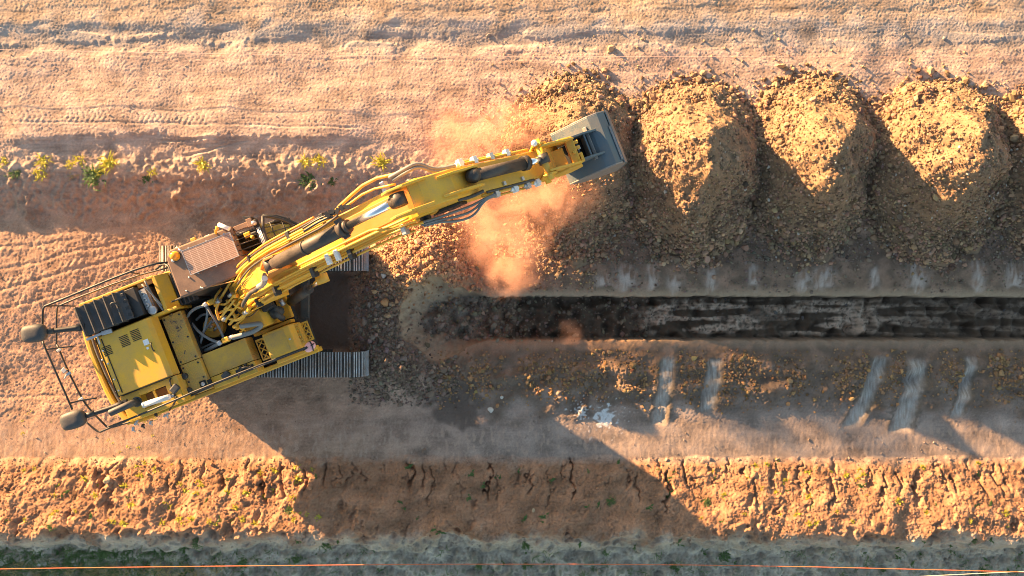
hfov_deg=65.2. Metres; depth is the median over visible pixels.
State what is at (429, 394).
stone
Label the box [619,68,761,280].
spoil heap
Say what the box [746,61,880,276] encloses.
spoil heap
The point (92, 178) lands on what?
weed tuft
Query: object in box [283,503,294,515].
weed tuft
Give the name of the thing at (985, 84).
stone
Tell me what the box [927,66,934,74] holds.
stone
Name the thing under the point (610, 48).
stone
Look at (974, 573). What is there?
string line
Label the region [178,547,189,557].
weed tuft
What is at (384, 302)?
stone
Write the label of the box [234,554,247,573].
weed tuft
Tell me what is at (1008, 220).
spoil heap
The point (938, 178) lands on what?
spoil heap
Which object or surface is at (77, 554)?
grass
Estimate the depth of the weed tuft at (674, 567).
20.07 m
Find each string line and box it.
[8,564,1017,571]
[25,50,629,56]
[931,571,1023,575]
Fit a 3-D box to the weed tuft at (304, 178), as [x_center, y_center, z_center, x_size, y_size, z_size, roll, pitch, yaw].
[-4.978,-2.687,19.697,0.734,0.098,0.657,-16,90,0]
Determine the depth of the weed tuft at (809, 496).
19.53 m
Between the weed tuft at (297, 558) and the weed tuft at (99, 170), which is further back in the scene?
the weed tuft at (297, 558)
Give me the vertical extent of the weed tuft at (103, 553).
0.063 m
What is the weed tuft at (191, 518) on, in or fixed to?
on the ground at (218, 92)
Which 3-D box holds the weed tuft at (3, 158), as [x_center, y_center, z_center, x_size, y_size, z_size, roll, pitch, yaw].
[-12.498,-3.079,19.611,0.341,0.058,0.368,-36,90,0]
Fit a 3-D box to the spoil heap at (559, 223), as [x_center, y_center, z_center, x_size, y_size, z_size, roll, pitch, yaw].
[1.490,-2.909,19.055,4.170,2.044,5.305,0,90,0]
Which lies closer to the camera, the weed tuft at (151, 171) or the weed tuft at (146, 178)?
the weed tuft at (151, 171)
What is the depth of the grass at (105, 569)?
20.01 m
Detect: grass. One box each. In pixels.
[0,545,1020,575]
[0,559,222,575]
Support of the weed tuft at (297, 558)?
on the ground at (218, 92)
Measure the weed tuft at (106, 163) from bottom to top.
0.102 m
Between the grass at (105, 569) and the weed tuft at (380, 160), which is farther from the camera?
the grass at (105, 569)
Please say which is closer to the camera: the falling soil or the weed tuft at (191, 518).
the falling soil
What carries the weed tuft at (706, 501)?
on the ground at (218, 92)
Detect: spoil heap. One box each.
[491,62,640,277]
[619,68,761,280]
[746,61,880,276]
[858,65,1012,291]
[986,84,1023,261]
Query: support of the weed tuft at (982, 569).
on the ground at (218, 92)
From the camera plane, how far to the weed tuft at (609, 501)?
19.55 m
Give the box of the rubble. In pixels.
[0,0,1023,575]
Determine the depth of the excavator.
17.19 m
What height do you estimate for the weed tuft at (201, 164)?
0.078 m
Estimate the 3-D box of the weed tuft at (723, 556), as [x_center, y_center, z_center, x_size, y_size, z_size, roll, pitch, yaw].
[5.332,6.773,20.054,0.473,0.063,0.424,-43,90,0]
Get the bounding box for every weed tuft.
[0,156,8,167]
[3,170,20,178]
[32,166,47,181]
[34,153,53,169]
[65,159,72,169]
[72,154,85,166]
[81,156,106,191]
[91,161,106,176]
[92,550,108,559]
[97,150,118,174]
[138,176,152,183]
[146,166,157,176]
[175,513,181,522]
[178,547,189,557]
[187,516,194,522]
[192,538,202,551]
[193,156,211,171]
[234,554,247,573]
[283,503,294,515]
[287,555,300,564]
[297,154,312,169]
[298,171,321,190]
[312,153,326,169]
[321,543,332,552]
[327,177,338,186]
[369,153,392,170]
[520,541,529,550]
[606,495,616,506]
[667,563,678,573]
[700,496,711,506]
[716,551,731,561]
[805,493,811,500]
[978,565,990,575]
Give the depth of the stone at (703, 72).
19.58 m
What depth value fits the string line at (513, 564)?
19.24 m
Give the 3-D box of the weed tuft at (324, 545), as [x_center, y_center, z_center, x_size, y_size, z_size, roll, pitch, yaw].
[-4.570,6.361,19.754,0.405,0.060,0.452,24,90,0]
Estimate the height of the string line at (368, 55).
0.032 m
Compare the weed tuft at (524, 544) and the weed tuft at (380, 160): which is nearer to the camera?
the weed tuft at (380, 160)
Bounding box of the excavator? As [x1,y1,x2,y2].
[21,110,626,432]
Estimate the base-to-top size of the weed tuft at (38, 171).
0.070 m
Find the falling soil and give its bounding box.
[568,172,616,198]
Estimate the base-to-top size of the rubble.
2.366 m
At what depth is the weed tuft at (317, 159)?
19.60 m
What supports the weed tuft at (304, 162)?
on the ground at (218, 92)
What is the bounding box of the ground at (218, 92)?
[0,0,1023,575]
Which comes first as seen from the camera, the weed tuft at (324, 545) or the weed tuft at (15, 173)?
the weed tuft at (15, 173)
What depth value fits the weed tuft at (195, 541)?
19.62 m
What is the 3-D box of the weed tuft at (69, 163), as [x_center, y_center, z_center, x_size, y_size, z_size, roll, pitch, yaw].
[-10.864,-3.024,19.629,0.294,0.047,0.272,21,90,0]
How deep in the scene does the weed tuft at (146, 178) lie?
19.74 m
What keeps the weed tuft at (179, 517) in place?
on the ground at (218, 92)
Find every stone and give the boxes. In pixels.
[103,476,110,483]
[380,298,388,306]
[425,390,433,397]
[608,45,613,51]
[700,70,706,74]
[777,64,785,67]
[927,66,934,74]
[981,81,988,87]
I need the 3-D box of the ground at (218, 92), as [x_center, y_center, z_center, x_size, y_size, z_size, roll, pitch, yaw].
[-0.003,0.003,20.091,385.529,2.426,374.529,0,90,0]
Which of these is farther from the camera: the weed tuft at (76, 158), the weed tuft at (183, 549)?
the weed tuft at (183, 549)
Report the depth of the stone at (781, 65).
19.58 m
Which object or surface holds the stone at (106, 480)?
on the ground at (218, 92)

